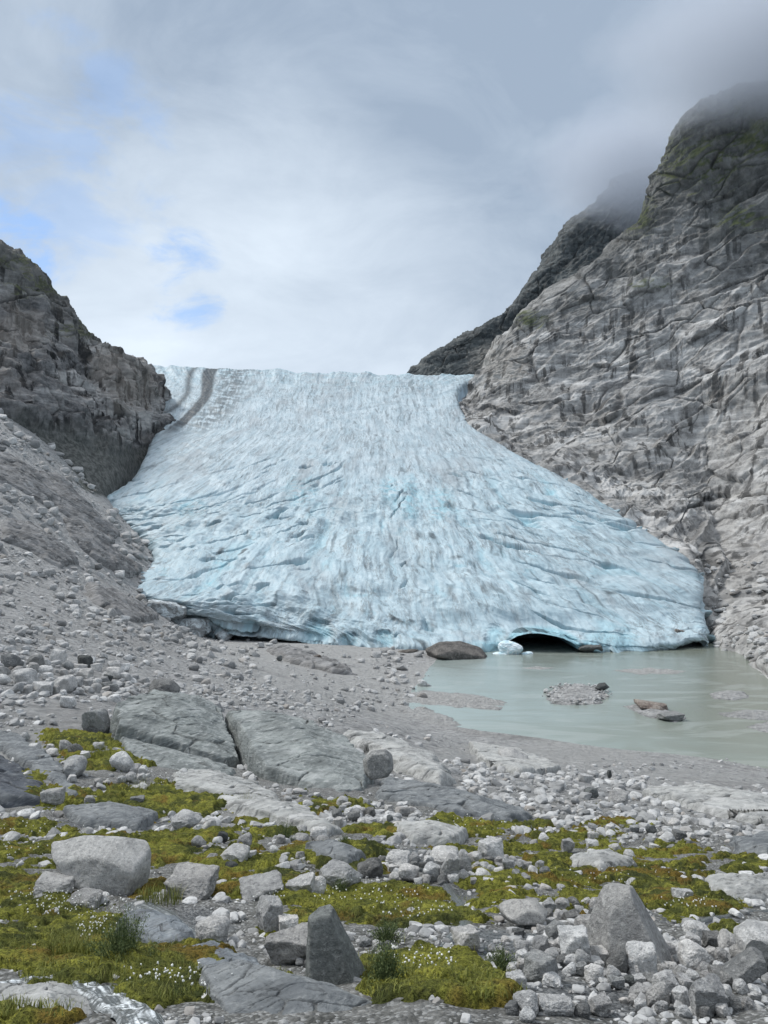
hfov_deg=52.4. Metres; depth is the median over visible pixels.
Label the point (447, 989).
moss
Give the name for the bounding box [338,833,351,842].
shrub
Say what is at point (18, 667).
boulder
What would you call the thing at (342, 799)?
boulder
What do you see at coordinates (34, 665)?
boulder
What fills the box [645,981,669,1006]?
boulder
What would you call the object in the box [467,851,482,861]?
boulder
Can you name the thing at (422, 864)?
boulder
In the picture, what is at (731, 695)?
gravel bar
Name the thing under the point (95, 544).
rock outcrop
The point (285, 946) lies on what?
boulder
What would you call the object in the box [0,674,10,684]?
boulder
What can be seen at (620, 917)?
boulder
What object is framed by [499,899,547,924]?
boulder
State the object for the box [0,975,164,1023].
stream
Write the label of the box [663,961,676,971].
boulder
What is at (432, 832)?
rock outcrop
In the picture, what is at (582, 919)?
boulder
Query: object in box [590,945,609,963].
boulder
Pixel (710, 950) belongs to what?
boulder
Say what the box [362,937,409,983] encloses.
shrub
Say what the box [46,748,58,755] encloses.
boulder
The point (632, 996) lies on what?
boulder
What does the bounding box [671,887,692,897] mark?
boulder
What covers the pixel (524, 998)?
boulder
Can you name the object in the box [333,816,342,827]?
boulder
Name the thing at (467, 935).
boulder
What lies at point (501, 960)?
shrub
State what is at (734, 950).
boulder
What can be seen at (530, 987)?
boulder
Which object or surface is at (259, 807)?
rock outcrop
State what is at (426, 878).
boulder
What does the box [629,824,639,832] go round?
boulder
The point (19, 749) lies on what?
rock outcrop
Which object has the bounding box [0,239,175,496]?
cliff
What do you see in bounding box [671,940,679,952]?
boulder
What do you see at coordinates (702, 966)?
boulder
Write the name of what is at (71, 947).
grass tuft
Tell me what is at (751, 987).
boulder
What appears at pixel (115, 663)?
boulder
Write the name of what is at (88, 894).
boulder
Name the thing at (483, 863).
boulder
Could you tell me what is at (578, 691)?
gravel bar
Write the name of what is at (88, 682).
boulder
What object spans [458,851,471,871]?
boulder
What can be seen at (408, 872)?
boulder
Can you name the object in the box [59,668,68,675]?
boulder
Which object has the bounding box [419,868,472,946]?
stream
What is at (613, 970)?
boulder
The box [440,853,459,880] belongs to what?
boulder
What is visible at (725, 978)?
boulder
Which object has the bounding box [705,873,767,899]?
rock outcrop
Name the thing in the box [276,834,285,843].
boulder
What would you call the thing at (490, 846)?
boulder
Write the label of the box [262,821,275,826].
boulder
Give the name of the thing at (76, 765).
boulder
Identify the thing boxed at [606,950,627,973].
boulder
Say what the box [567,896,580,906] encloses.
boulder
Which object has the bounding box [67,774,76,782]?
boulder
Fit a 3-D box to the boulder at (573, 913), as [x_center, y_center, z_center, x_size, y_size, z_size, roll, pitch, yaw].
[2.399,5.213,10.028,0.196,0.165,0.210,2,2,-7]
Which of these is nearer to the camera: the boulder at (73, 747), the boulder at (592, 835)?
the boulder at (592, 835)
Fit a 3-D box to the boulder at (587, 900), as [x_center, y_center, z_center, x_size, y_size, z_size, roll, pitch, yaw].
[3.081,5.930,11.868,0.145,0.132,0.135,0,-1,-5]
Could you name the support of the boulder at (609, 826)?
on the ground at (394, 719)
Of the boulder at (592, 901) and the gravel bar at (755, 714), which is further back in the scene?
the gravel bar at (755, 714)
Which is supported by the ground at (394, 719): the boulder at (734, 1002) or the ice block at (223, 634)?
the boulder at (734, 1002)
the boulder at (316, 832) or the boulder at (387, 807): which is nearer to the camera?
the boulder at (316, 832)
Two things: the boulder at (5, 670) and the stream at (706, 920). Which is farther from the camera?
the boulder at (5, 670)
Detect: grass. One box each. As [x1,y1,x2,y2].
[0,829,763,1016]
[4,770,716,993]
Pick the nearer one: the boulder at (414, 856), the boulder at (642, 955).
the boulder at (642, 955)
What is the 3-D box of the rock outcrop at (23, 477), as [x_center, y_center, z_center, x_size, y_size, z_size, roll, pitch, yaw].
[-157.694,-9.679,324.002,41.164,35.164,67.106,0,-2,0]
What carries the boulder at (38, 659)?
on the ground at (394, 719)
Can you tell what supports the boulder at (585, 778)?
on the ground at (394, 719)
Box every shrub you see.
[78,903,160,968]
[265,820,295,840]
[327,877,355,892]
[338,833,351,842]
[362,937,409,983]
[367,907,411,942]
[482,942,520,971]
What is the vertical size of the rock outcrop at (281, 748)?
5.112 m
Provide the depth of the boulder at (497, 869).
14.18 m
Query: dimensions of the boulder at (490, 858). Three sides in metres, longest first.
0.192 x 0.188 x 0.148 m
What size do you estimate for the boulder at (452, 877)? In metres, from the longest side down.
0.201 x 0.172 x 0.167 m
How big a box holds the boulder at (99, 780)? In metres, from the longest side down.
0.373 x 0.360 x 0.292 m
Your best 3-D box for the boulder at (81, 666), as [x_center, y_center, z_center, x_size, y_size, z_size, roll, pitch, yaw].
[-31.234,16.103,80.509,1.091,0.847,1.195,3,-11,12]
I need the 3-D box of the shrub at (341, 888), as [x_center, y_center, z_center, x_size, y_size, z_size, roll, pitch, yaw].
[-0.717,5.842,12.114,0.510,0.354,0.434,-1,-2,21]
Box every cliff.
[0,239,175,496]
[459,80,767,678]
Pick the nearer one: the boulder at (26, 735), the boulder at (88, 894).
the boulder at (88, 894)
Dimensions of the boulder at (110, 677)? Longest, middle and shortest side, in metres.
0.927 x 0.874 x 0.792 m
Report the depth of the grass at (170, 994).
6.93 m
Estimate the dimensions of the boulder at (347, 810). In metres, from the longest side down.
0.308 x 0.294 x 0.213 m
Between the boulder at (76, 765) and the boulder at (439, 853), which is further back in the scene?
the boulder at (76, 765)
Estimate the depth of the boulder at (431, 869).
13.43 m
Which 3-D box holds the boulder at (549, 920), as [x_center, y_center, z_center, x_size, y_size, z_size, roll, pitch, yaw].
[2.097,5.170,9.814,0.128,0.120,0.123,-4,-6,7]
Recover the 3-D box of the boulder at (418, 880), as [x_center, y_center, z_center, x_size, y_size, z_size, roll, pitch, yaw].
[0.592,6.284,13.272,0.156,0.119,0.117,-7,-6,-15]
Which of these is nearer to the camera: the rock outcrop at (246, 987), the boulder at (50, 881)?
the rock outcrop at (246, 987)
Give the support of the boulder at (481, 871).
on the ground at (394, 719)
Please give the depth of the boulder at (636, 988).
6.32 m
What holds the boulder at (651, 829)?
on the ground at (394, 719)
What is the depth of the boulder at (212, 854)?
15.49 m
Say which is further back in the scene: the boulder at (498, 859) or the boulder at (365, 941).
the boulder at (498, 859)
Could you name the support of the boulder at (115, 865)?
on the ground at (394, 719)
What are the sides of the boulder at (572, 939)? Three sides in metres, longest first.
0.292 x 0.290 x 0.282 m
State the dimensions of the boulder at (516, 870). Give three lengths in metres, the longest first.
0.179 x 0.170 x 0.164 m
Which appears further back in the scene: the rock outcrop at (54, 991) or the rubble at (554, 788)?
the rubble at (554, 788)
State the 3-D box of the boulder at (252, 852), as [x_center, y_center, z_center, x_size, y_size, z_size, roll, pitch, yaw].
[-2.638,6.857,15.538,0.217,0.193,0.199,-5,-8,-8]
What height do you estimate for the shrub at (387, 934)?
0.340 m
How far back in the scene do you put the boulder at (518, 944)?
7.60 m
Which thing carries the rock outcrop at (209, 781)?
on the ground at (394, 719)
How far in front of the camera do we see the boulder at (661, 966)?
7.35 m
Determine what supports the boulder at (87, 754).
on the ground at (394, 719)
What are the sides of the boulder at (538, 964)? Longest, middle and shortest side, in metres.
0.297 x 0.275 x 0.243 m
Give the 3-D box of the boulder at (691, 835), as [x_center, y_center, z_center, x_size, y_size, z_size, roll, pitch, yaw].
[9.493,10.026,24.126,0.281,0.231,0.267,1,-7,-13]
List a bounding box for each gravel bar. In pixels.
[398,690,506,709]
[402,707,460,725]
[526,666,551,669]
[545,683,609,704]
[616,667,683,673]
[623,704,685,722]
[710,690,748,700]
[718,710,767,719]
[748,722,767,732]
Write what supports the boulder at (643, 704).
on the gravel bar at (651, 713)
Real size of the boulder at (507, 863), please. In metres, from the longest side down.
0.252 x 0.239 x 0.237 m
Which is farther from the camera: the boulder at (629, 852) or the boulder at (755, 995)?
the boulder at (629, 852)
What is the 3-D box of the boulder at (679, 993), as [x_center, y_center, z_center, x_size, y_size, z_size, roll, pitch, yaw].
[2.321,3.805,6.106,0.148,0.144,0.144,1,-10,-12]
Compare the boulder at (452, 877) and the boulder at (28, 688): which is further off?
the boulder at (28, 688)
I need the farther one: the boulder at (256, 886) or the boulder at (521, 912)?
the boulder at (256, 886)
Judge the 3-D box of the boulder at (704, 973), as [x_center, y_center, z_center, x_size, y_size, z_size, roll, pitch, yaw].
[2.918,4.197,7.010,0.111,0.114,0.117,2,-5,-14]
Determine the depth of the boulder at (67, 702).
52.48 m
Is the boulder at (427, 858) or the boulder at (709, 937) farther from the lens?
the boulder at (427, 858)
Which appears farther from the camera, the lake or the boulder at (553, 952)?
the lake
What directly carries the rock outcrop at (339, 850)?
on the ground at (394, 719)
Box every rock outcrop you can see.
[0,452,57,503]
[0,518,78,568]
[0,730,77,796]
[0,755,43,807]
[0,981,90,1010]
[39,471,119,543]
[62,801,157,830]
[63,517,142,578]
[84,582,158,622]
[108,689,238,767]
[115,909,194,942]
[119,737,235,775]
[173,769,280,800]
[183,940,259,967]
[199,959,371,1014]
[218,793,343,836]
[225,710,374,792]
[267,644,357,675]
[305,839,365,862]
[343,730,456,786]
[374,776,531,821]
[394,820,467,845]
[468,741,560,774]
[570,848,637,871]
[642,782,767,824]
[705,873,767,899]
[728,831,767,854]
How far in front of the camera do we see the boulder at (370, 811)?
24.89 m
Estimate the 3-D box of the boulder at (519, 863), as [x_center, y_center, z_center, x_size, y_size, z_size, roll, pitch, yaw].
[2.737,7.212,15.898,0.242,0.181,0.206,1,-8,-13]
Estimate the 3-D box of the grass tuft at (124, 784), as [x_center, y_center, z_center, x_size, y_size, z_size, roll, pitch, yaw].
[-8.996,9.983,28.323,1.965,1.014,2.853,0,-2,0]
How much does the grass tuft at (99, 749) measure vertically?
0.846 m
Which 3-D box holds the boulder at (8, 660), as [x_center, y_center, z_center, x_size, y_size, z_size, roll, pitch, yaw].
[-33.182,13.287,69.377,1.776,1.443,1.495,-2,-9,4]
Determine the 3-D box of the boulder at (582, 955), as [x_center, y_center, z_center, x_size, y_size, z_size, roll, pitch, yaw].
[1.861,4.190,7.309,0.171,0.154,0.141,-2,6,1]
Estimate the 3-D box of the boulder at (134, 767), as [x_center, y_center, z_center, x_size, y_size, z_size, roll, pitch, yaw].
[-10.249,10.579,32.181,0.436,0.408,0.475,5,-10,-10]
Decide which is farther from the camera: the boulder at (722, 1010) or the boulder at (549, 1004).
the boulder at (722, 1010)
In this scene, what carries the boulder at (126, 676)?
on the ground at (394, 719)
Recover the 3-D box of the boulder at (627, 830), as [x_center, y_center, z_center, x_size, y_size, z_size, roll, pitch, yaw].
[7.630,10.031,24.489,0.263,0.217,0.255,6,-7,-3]
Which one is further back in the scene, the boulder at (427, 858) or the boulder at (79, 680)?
the boulder at (79, 680)
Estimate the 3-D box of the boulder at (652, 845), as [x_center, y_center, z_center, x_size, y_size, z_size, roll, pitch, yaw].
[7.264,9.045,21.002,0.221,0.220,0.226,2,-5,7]
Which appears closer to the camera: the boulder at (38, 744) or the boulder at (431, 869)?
the boulder at (431, 869)
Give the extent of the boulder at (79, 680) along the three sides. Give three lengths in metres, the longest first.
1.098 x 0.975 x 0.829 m
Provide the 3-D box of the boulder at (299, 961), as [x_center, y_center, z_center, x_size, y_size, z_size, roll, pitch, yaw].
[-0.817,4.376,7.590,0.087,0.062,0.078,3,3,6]
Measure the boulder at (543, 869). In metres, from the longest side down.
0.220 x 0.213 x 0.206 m
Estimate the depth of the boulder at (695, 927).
9.49 m
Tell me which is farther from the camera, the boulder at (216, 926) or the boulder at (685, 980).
the boulder at (216, 926)
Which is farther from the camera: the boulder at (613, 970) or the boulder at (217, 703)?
the boulder at (217, 703)
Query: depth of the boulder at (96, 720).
42.14 m
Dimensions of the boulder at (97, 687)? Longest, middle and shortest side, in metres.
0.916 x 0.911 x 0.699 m
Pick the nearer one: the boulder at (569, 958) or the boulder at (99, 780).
the boulder at (569, 958)
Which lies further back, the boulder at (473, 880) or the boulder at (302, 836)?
the boulder at (302, 836)
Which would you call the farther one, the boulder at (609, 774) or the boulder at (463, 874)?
the boulder at (609, 774)
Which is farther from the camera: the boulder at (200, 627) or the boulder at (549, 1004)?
the boulder at (200, 627)
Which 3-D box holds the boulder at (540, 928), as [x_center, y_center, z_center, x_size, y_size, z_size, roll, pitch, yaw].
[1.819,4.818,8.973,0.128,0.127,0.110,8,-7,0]
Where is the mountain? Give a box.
[407,166,657,375]
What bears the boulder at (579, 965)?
on the ground at (394, 719)
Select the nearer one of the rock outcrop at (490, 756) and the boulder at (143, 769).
the boulder at (143, 769)
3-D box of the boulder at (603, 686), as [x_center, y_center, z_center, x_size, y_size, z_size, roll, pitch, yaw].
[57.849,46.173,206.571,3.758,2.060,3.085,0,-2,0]
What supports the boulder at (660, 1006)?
on the ground at (394, 719)
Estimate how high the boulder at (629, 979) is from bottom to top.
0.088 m
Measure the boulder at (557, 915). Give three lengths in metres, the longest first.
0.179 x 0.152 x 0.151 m
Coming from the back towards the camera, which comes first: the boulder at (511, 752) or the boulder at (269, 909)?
the boulder at (511, 752)
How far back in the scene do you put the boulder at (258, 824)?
20.77 m
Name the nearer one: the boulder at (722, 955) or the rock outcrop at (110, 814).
the boulder at (722, 955)
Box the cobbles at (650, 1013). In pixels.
[429,898,767,1023]
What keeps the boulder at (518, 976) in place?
on the ground at (394, 719)
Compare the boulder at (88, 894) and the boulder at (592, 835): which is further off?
the boulder at (592, 835)
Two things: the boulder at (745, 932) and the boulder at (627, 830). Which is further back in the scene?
the boulder at (627, 830)
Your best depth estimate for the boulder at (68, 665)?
78.07 m
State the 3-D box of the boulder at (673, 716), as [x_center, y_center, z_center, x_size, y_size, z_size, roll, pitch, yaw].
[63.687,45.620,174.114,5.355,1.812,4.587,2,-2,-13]
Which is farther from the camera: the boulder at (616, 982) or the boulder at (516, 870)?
the boulder at (516, 870)
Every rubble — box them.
[0,681,767,844]
[695,559,767,675]
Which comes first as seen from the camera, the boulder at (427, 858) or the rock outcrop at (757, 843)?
the boulder at (427, 858)
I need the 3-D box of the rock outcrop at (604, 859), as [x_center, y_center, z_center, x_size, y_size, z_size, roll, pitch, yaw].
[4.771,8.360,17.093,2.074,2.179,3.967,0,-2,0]
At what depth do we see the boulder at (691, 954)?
7.44 m
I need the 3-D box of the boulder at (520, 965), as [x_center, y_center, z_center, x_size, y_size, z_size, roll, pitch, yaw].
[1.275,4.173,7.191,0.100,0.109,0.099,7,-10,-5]
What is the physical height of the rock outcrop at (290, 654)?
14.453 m
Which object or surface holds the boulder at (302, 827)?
on the ground at (394, 719)
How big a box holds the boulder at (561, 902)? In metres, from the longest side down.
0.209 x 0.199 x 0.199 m
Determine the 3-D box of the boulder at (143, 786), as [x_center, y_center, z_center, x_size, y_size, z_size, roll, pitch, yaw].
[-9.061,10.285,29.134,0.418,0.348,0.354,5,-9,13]
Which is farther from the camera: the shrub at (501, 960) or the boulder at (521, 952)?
the boulder at (521, 952)
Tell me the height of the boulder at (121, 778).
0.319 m
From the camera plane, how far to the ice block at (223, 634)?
298.27 m
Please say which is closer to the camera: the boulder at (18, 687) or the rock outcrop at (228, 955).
the rock outcrop at (228, 955)
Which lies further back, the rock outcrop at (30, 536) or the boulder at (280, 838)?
the rock outcrop at (30, 536)
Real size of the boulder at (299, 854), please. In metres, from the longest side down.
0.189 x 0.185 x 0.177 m
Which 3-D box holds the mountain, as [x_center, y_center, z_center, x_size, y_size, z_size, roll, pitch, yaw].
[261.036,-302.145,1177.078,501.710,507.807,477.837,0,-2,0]
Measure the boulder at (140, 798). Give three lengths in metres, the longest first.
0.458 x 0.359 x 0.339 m
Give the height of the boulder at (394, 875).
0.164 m
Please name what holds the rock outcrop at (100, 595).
on the ground at (394, 719)
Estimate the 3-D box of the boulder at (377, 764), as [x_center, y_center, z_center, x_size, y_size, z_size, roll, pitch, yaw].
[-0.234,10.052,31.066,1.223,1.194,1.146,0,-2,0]
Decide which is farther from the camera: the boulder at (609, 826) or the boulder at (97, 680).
the boulder at (97, 680)
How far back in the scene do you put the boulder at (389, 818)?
23.10 m
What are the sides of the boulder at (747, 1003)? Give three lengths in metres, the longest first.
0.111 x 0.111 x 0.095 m
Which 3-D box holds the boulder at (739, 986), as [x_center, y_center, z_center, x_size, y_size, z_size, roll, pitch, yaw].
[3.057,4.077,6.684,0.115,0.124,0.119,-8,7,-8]
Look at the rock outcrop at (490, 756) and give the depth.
81.19 m
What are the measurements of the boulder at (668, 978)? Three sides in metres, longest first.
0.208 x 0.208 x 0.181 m
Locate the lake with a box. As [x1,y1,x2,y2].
[409,638,767,768]
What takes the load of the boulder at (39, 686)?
on the ground at (394, 719)
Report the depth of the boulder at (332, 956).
6.60 m
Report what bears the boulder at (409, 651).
on the ground at (394, 719)
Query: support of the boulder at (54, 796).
on the ground at (394, 719)
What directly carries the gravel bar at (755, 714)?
on the ground at (394, 719)
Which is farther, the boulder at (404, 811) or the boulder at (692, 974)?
the boulder at (404, 811)
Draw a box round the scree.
[0,408,430,711]
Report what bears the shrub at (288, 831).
on the ground at (394, 719)
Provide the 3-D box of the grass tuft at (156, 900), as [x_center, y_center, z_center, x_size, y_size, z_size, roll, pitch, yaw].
[-3.272,5.585,11.398,0.716,0.657,1.362,1,-2,-21]
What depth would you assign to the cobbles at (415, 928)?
10.58 m
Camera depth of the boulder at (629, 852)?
19.08 m
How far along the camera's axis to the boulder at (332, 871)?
12.36 m
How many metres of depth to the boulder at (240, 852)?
15.24 m
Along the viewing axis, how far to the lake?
199.49 m
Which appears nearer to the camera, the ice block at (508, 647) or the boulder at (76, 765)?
the boulder at (76, 765)
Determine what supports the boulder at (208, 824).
on the ground at (394, 719)
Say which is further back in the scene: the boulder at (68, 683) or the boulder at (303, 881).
the boulder at (68, 683)
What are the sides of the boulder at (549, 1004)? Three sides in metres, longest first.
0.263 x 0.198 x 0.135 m
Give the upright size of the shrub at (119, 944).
0.574 m
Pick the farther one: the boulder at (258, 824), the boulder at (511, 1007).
the boulder at (258, 824)
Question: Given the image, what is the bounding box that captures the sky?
[0,0,767,374]
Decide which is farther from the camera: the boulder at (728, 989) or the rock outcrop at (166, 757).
the rock outcrop at (166, 757)
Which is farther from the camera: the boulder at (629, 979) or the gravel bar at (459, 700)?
the gravel bar at (459, 700)
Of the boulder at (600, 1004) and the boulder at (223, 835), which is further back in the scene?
the boulder at (223, 835)
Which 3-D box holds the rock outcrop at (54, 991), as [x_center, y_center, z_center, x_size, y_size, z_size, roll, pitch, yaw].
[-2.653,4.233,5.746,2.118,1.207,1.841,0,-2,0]
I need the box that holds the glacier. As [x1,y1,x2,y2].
[107,365,714,652]
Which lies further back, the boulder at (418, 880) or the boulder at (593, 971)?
the boulder at (418, 880)
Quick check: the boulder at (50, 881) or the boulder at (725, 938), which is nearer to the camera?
the boulder at (725, 938)
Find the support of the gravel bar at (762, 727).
on the ground at (394, 719)
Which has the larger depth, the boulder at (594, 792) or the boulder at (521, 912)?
the boulder at (594, 792)
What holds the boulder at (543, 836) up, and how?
on the ground at (394, 719)
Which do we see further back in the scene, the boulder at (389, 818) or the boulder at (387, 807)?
the boulder at (387, 807)
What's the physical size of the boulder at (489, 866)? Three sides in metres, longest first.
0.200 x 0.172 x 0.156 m
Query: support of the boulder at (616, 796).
on the ground at (394, 719)
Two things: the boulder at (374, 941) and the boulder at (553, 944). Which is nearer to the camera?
the boulder at (553, 944)
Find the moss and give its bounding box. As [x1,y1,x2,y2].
[0,727,767,1023]
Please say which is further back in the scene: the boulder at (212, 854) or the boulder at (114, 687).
the boulder at (114, 687)
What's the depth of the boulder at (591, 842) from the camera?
21.12 m
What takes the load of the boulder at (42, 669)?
on the ground at (394, 719)
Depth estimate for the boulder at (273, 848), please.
16.08 m
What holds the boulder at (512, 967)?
on the ground at (394, 719)
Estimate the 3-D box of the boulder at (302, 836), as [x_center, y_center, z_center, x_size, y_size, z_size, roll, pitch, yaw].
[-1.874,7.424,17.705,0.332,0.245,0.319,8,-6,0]
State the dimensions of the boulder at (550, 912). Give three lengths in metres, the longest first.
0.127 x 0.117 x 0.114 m
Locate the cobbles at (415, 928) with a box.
[0,808,767,1023]
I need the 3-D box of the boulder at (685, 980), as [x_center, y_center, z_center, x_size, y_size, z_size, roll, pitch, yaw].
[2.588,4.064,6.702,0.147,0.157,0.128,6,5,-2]
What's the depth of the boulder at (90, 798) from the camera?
25.49 m
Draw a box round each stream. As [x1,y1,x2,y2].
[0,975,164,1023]
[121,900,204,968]
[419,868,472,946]
[700,909,767,923]
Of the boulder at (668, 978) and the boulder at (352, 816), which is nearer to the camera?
the boulder at (668, 978)
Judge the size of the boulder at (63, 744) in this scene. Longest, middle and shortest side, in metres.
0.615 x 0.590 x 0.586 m
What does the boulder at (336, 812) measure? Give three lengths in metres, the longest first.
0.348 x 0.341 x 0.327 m
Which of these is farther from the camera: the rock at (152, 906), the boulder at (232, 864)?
the boulder at (232, 864)
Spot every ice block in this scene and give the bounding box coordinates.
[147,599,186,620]
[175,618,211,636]
[213,629,233,640]
[498,640,522,653]
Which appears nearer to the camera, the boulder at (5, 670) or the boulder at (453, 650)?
the boulder at (5, 670)
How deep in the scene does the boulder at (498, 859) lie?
16.04 m
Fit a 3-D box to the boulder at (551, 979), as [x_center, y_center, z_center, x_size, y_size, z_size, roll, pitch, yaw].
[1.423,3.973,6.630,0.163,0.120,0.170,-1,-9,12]
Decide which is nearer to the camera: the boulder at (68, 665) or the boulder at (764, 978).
the boulder at (764, 978)
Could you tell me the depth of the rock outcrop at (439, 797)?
28.83 m
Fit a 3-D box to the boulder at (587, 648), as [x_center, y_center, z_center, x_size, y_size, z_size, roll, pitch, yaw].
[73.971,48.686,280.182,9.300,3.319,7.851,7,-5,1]
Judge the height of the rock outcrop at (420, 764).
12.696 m
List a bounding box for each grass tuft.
[43,927,97,955]
[87,740,112,758]
[114,778,164,794]
[137,881,184,906]
[413,960,464,975]
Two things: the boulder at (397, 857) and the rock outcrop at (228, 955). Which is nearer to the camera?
the rock outcrop at (228, 955)
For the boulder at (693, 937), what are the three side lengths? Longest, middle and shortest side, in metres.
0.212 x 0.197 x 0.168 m
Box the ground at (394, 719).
[0,417,767,1023]
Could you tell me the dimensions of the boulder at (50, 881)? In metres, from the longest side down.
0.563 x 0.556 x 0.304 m
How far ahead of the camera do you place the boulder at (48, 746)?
36.00 m
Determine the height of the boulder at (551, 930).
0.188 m
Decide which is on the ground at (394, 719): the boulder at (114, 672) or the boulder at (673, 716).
the boulder at (114, 672)
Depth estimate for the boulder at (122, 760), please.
31.96 m
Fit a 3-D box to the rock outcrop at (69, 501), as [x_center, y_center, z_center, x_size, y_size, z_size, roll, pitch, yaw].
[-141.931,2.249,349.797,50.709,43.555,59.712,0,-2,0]
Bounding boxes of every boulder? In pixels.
[0,666,10,674]
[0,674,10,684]
[1,653,23,667]
[12,666,23,671]
[12,668,38,683]
[12,682,23,692]
[20,732,29,739]
[23,684,33,693]
[26,654,44,665]
[27,662,38,671]
[29,742,41,748]
[32,681,53,695]
[33,871,74,895]
[38,665,52,673]
[40,786,65,804]
[44,659,50,665]
[46,744,54,749]
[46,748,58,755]
[50,649,67,664]
[51,835,150,895]
[52,685,59,694]
[54,675,77,692]
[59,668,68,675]
[59,696,76,707]
[59,740,71,749]
[63,661,72,669]
[63,755,87,777]
[66,887,102,909]
[67,743,83,751]
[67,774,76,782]
[74,664,87,668]
[75,676,83,686]
[75,687,83,694]
[76,668,93,678]
[77,655,92,667]
[80,750,90,758]
[81,708,109,733]
[83,679,92,685]
[84,795,94,803]
[90,663,102,671]
[91,683,101,692]
[93,678,101,683]
[94,778,102,786]
[100,682,112,686]
[103,674,112,681]
[106,667,123,678]
[107,660,120,667]
[108,684,118,691]
[109,751,133,771]
[117,775,126,782]
[119,672,132,680]
[121,663,129,671]
[125,771,136,782]
[129,763,140,773]
[130,795,144,801]
[137,773,146,779]
[137,782,147,788]
[138,765,147,773]
[148,679,179,692]
[164,862,219,899]
[171,809,202,828]
[191,835,206,847]
[195,914,229,942]
[202,819,215,828]
[207,853,217,856]
[208,699,222,711]
[217,831,227,843]
[220,843,249,861]
[225,861,237,867]
[237,833,251,845]
[239,870,283,900]
[249,850,256,857]
[253,822,262,827]
[256,895,282,932]
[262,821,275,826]
[264,922,307,964]
[270,845,278,852]
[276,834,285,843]
[278,913,298,929]
[285,872,314,892]
[295,833,308,840]
[295,851,304,858]
[295,957,303,964]
[298,825,306,831]
[303,800,312,805]
[305,904,365,984]
[310,826,326,839]
[314,876,326,893]
[316,835,329,840]
[319,859,361,887]
[332,808,341,816]
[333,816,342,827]
[336,796,347,804]
[344,807,352,814]
[347,810,359,821]
[357,817,367,823]
[357,857,382,878]
[358,936,371,946]
[363,749,392,779]
[363,799,369,804]
[365,807,375,816]
[371,939,382,951]
[384,805,392,810]
[385,849,409,867]
[387,815,393,821]
[387,864,396,871]
[389,871,398,880]
[398,649,417,652]
[398,863,418,881]
[399,806,409,815]
[409,861,419,867]
[410,851,419,861]
[414,877,422,883]
[419,862,426,867]
[422,874,430,883]
[423,861,440,881]
[424,855,433,862]
[425,641,486,659]
[430,845,458,864]
[437,874,447,884]
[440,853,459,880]
[447,873,458,882]
[450,924,479,950]
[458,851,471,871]
[458,869,468,878]
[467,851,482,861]
[470,877,476,883]
[471,861,480,867]
[475,868,490,875]
[478,836,503,858]
[480,861,488,867]
[485,856,493,861]
[486,864,495,871]
[494,856,501,863]
[494,866,502,871]
[498,748,527,758]
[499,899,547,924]
[501,935,510,941]
[502,857,514,869]
[504,1000,518,1015]
[506,962,516,971]
[506,969,526,989]
[512,868,520,873]
[512,927,524,937]
[513,939,528,951]
[513,989,538,1015]
[514,860,523,868]
[515,948,526,959]
[517,958,523,969]
[519,1006,535,1022]
[521,872,530,879]
[523,949,557,982]
[524,861,531,869]
[526,982,534,990]
[528,865,537,873]
[530,839,537,843]
[532,935,549,950]
[535,860,543,866]
[536,924,545,934]
[537,993,573,1015]
[538,832,548,840]
[539,866,549,873]
[542,897,555,910]
[542,971,560,988]
[544,947,558,958]
[545,917,554,924]
[545,920,564,938]
[546,908,553,917]
[548,941,558,947]
[553,909,563,920]
[555,897,569,909]
[556,954,566,967]
[557,924,589,954]
[561,838,574,852]
[562,908,579,919]
[562,962,576,974]
[564,954,575,964]
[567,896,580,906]
[574,905,583,912]
[574,914,590,927]
[574,1003,589,1019]
[575,949,591,964]
[575,961,586,976]
[578,644,602,651]
[578,772,592,782]
[581,897,589,903]
[584,787,598,798]
[584,963,603,983]
[585,838,598,848]
[587,831,598,838]
[587,883,671,963]
[588,992,612,1016]
[589,897,596,906]
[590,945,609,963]
[594,960,604,967]
[595,682,608,689]
[605,823,614,830]
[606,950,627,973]
[607,770,611,777]
[607,964,621,976]
[607,974,624,988]
[608,789,627,804]
[608,843,621,850]
[623,828,630,832]
[623,849,634,857]
[624,974,633,985]
[626,940,656,973]
[628,965,639,974]
[628,982,648,995]
[628,992,638,1005]
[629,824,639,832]
[632,973,645,983]
[633,699,667,709]
[634,998,646,1010]
[643,973,652,982]
[645,825,656,833]
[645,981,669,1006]
[649,842,658,848]
[651,970,678,992]
[654,1000,667,1013]
[656,711,684,720]
[657,962,668,971]
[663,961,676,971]
[668,944,675,954]
[670,985,689,1006]
[671,828,686,839]
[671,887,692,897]
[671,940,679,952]
[673,954,679,964]
[673,964,687,974]
[675,972,692,990]
[675,1004,692,1017]
[677,939,710,969]
[683,919,709,939]
[684,931,701,945]
[685,968,699,980]
[686,832,695,838]
[688,973,728,1016]
[696,961,708,977]
[699,970,708,977]
[699,1006,711,1020]
[702,930,718,947]
[705,946,714,957]
[707,964,732,987]
[708,954,714,964]
[712,960,723,965]
[714,947,730,962]
[715,1003,730,1017]
[717,928,735,948]
[722,984,731,996]
[723,946,766,984]
[728,994,740,1012]
[729,944,740,956]
[732,978,748,994]
[733,919,767,951]
[741,996,757,1009]
[745,940,767,977]
[747,983,761,994]
[747,990,761,1001]
[761,972,767,985]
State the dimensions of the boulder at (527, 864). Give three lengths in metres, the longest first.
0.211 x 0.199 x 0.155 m
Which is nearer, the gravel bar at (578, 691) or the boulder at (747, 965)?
the boulder at (747, 965)
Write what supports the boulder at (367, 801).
on the ground at (394, 719)

